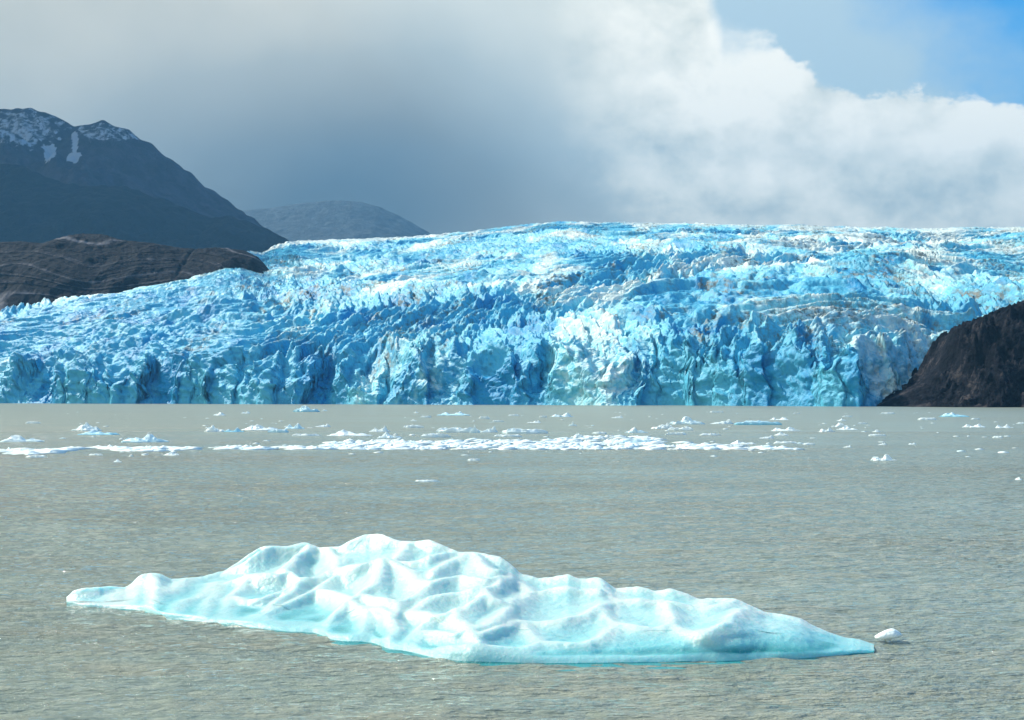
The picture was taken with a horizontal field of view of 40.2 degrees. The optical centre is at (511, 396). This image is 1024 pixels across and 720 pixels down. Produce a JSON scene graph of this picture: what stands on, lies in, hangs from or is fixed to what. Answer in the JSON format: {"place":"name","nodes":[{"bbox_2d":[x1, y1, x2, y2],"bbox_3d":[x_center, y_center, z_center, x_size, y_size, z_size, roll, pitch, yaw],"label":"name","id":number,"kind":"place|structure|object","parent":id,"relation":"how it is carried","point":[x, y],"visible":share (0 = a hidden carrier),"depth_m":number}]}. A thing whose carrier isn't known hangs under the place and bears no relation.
{"place":"outdoors","nodes":[
{"label":"outdoors","id":0,"kind":"place"},
{"bbox_2d":[0,108,263,227],"bbox_3d":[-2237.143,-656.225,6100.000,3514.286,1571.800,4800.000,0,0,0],"label":"mountain","id":1,"kind":"structure","parent":0,"point":[98,153],"depth_m":5800.20},
{"bbox_2d":[0,233,268,310],"bbox_3d":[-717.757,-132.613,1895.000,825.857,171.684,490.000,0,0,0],"label":"rock outcrop","id":2,"kind":"object","parent":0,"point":[68,266],"visible":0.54,"depth_m":1777.41},
{"bbox_2d":[0,164,288,252],"bbox_3d":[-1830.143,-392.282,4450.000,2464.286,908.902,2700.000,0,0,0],"label":"hill","id":3,"kind":"structure","parent":0,"point":[35,207],"depth_m":4402.37},
{"bbox_2d":[243,200,430,241],"bbox_3d":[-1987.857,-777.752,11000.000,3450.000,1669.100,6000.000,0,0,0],"label":"mountain","id":4,"kind":"structure","parent":0,"point":[328,220],"depth_m":11141.90},
{"bbox_2d":[0,403,1023,719],"bbox_3d":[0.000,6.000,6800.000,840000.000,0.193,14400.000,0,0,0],"label":"water","id":5,"kind":"structure","parent":0,"point":[918,545],"depth_m":58.62},
{"bbox_2d":[0,435,44,441],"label":"ice floe","id":6,"kind":"object","parent":5,"relation":"on","point":[15,438],"visible":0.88,"depth_m":185.68},
{"bbox_2d":[26,455,47,457],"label":"ice floe","id":7,"kind":"object","parent":5,"relation":"on","point":[38,456],"visible":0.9,"depth_m":136.95},
{"bbox_2d":[71,422,101,430],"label":"ice floe","id":8,"kind":"object","parent":5,"relation":"on","point":[86,426],"visible":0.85,"depth_m":244.85},
{"bbox_2d":[77,429,119,434],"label":"ice floe","id":9,"kind":"object","parent":5,"relation":"on","point":[94,432],"visible":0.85,"depth_m":219.52},
{"bbox_2d":[121,434,168,442],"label":"ice floe","id":10,"kind":"object","parent":5,"relation":"on","point":[149,438],"visible":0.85,"depth_m":183.75},
{"bbox_2d":[204,425,224,431],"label":"ice floe","id":11,"kind":"object","parent":5,"relation":"on","point":[212,428],"visible":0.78,"depth_m":237.75},
{"bbox_2d":[225,427,243,431],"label":"ice floe","id":12,"kind":"object","parent":5,"relation":"on","point":[237,429],"visible":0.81,"depth_m":237.84},
{"bbox_2d":[242,424,278,430],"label":"ice floe","id":13,"kind":"object","parent":5,"relation":"on","point":[256,427],"visible":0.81,"depth_m":248.58},
{"bbox_2d":[268,429,288,432],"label":"ice floe","id":14,"kind":"object","parent":5,"relation":"on","point":[279,430],"visible":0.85,"depth_m":234.05},
{"bbox_2d":[285,423,304,428],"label":"ice floe","id":15,"kind":"object","parent":5,"relation":"on","point":[297,426],"visible":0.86,"depth_m":259.73},
{"bbox_2d":[293,405,319,411],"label":"ice floe","id":16,"kind":"object","parent":5,"relation":"on","point":[305,408],"visible":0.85,"depth_m":546.90},
{"bbox_2d":[292,434,320,435],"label":"ice floe","id":17,"kind":"object","parent":5,"relation":"on","point":[306,435],"visible":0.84,"depth_m":213.34},
{"bbox_2d":[327,429,372,435],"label":"ice floe","id":18,"kind":"object","parent":5,"relation":"on","point":[343,432],"visible":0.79,"depth_m":214.00},
{"bbox_2d":[369,426,389,431],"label":"ice floe","id":19,"kind":"object","parent":5,"relation":"on","point":[384,429],"visible":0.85,"depth_m":237.81},
{"bbox_2d":[378,431,401,437],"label":"ice floe","id":20,"kind":"object","parent":5,"relation":"on","point":[386,434],"visible":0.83,"depth_m":200.98},
{"bbox_2d":[403,425,423,427],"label":"ice floe","id":21,"kind":"object","parent":5,"relation":"on","point":[413,426],"visible":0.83,"depth_m":267.78},
{"bbox_2d":[416,480,439,481],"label":"ice floe","id":22,"kind":"object","parent":5,"relation":"on","point":[427,480],"visible":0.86,"depth_m":98.51},
{"bbox_2d":[421,433,450,437],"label":"ice floe","id":23,"kind":"object","parent":5,"relation":"on","point":[436,435],"visible":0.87,"depth_m":205.65},
{"bbox_2d":[438,412,467,415],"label":"ice floe","id":24,"kind":"object","parent":5,"relation":"on","point":[455,414],"visible":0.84,"depth_m":445.55},
{"bbox_2d":[436,427,480,431],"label":"ice floe","id":25,"kind":"object","parent":5,"relation":"on","point":[453,429],"visible":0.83,"depth_m":234.39},
{"bbox_2d":[66,534,873,670],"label":"iceberg","id":26,"kind":"object","parent":5,"relation":"on","point":[425,598],"visible":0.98,"depth_m":36.05},
{"bbox_2d":[469,424,479,432],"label":"ice floe","id":27,"kind":"object","parent":5,"relation":"on","point":[473,430],"visible":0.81,"depth_m":230.98},
{"bbox_2d":[480,426,496,432],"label":"ice floe","id":28,"kind":"object","parent":5,"relation":"on","point":[493,429],"visible":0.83,"depth_m":234.35},
{"bbox_2d":[0,412,1014,456],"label":"brash ice","id":29,"kind":"structure","parent":5,"relation":"on","point":[567,443],"depth_m":163.95},
{"bbox_2d":[493,434,521,436],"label":"ice floe","id":30,"kind":"object","parent":5,"relation":"on","point":[507,435],"visible":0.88,"depth_m":208.17},
{"bbox_2d":[501,428,547,433],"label":"ice floe","id":31,"kind":"object","parent":5,"relation":"on","point":[519,431],"visible":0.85,"depth_m":227.71},
{"bbox_2d":[551,413,572,416],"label":"ice floe","id":32,"kind":"object","parent":5,"relation":"on","point":[565,415],"visible":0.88,"depth_m":412.77},
{"bbox_2d":[570,433,585,437],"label":"ice floe","id":33,"kind":"object","parent":5,"relation":"on","point":[577,435],"visible":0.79,"depth_m":203.17},
{"bbox_2d":[613,439,653,442],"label":"ice floe","id":34,"kind":"object","parent":5,"relation":"on","point":[634,440],"visible":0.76,"depth_m":181.13},
{"bbox_2d":[625,427,647,432],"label":"ice floe","id":35,"kind":"object","parent":5,"relation":"on","point":[633,430],"visible":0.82,"depth_m":231.16},
{"bbox_2d":[651,423,671,428],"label":"ice floe","id":36,"kind":"object","parent":5,"relation":"on","point":[666,426],"visible":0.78,"depth_m":259.83},
{"bbox_2d":[665,432,685,434],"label":"ice floe","id":37,"kind":"object","parent":5,"relation":"on","point":[677,433],"visible":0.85,"depth_m":218.85},
{"bbox_2d":[668,427,692,430],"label":"ice floe","id":38,"kind":"object","parent":5,"relation":"on","point":[682,428],"visible":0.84,"depth_m":248.09},
{"bbox_2d":[669,416,704,423],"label":"ice floe","id":39,"kind":"object","parent":5,"relation":"on","point":[687,420],"visible":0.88,"depth_m":302.18},
{"bbox_2d":[700,433,720,435],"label":"ice floe","id":40,"kind":"object","parent":5,"relation":"on","point":[710,434],"visible":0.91,"depth_m":215.93},
{"bbox_2d":[710,419,733,423],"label":"ice floe","id":41,"kind":"object","parent":5,"relation":"on","point":[726,422],"visible":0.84,"depth_m":307.31},
{"bbox_2d":[731,440,754,443],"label":"ice floe","id":42,"kind":"object","parent":5,"relation":"on","point":[737,442],"visible":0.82,"depth_m":175.79},
{"bbox_2d":[734,420,781,424],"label":"ice floe","id":43,"kind":"object","parent":5,"relation":"on","point":[751,422],"visible":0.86,"depth_m":296.31},
{"bbox_2d":[770,417,787,419],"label":"ice floe","id":44,"kind":"object","parent":5,"relation":"on","point":[782,418],"visible":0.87,"depth_m":359.74},
{"bbox_2d":[775,432,786,435],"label":"ice floe","id":45,"kind":"object","parent":5,"relation":"on","point":[781,434],"visible":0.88,"depth_m":216.10},
{"bbox_2d":[771,427,799,430],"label":"ice floe","id":46,"kind":"object","parent":5,"relation":"on","point":[787,429],"visible":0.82,"depth_m":244.82},
{"bbox_2d":[774,441,797,443],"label":"ice floe","id":47,"kind":"object","parent":5,"relation":"on","point":[785,442],"visible":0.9,"depth_m":178.10},
{"bbox_2d":[819,428,834,431],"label":"ice floe","id":48,"kind":"object","parent":5,"relation":"on","point":[827,430],"visible":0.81,"depth_m":237.70},
{"bbox_2d":[831,422,848,426],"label":"ice floe","id":49,"kind":"object","parent":5,"relation":"on","point":[840,424],"visible":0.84,"depth_m":276.70},
{"bbox_2d":[836,426,857,429],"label":"ice floe","id":50,"kind":"object","parent":5,"relation":"on","point":[846,428],"visible":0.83,"depth_m":251.83},
{"bbox_2d":[868,434,885,435],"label":"ice floe","id":51,"kind":"object","parent":5,"relation":"on","point":[877,435],"visible":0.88,"depth_m":213.36},
{"bbox_2d":[871,454,893,460],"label":"ice floe","id":52,"kind":"object","parent":5,"relation":"on","point":[886,457],"visible":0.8,"depth_m":130.76},
{"bbox_2d":[875,628,901,641],"bbox_3d":[9.216,5.855,34.235,0.664,0.369,0.359,0,0,0],"label":"ice chunk","id":53,"kind":"object","parent":5,"relation":"on","point":[887,635],"visible":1,"depth_m":34.13},
{"bbox_2d":[918,417,936,419],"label":"ice floe","id":54,"kind":"object","parent":5,"relation":"on","point":[933,418],"visible":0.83,"depth_m":359.04},
{"bbox_2d":[939,412,968,416],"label":"ice floe","id":55,"kind":"object","parent":5,"relation":"on","point":[951,414],"visible":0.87,"depth_m":416.72},
{"bbox_2d":[964,424,983,427],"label":"ice floe","id":56,"kind":"object","parent":5,"relation":"on","point":[976,426],"visible":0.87,"depth_m":272.45},
{"bbox_2d":[995,424,1013,427],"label":"ice floe","id":57,"kind":"object","parent":5,"relation":"on","point":[1005,426],"visible":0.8,"depth_m":267.98},
{"bbox_2d":[0,221,1023,406],"bbox_3d":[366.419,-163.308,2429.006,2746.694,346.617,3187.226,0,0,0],"label":"glacier","id":58,"kind":"object","parent":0,"point":[603,313],"visible":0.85,"depth_m":1234.23},
{"bbox_2d":[0,0,1023,234],"label":"sky","id":59,"kind":"structure","parent":0,"point":[441,116]},
{"bbox_2d":[877,300,1023,406],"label":"rock outcrop","id":60,"kind":"object","parent":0,"point":[978,362],"visible":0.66,"depth_m":833.78}
]}

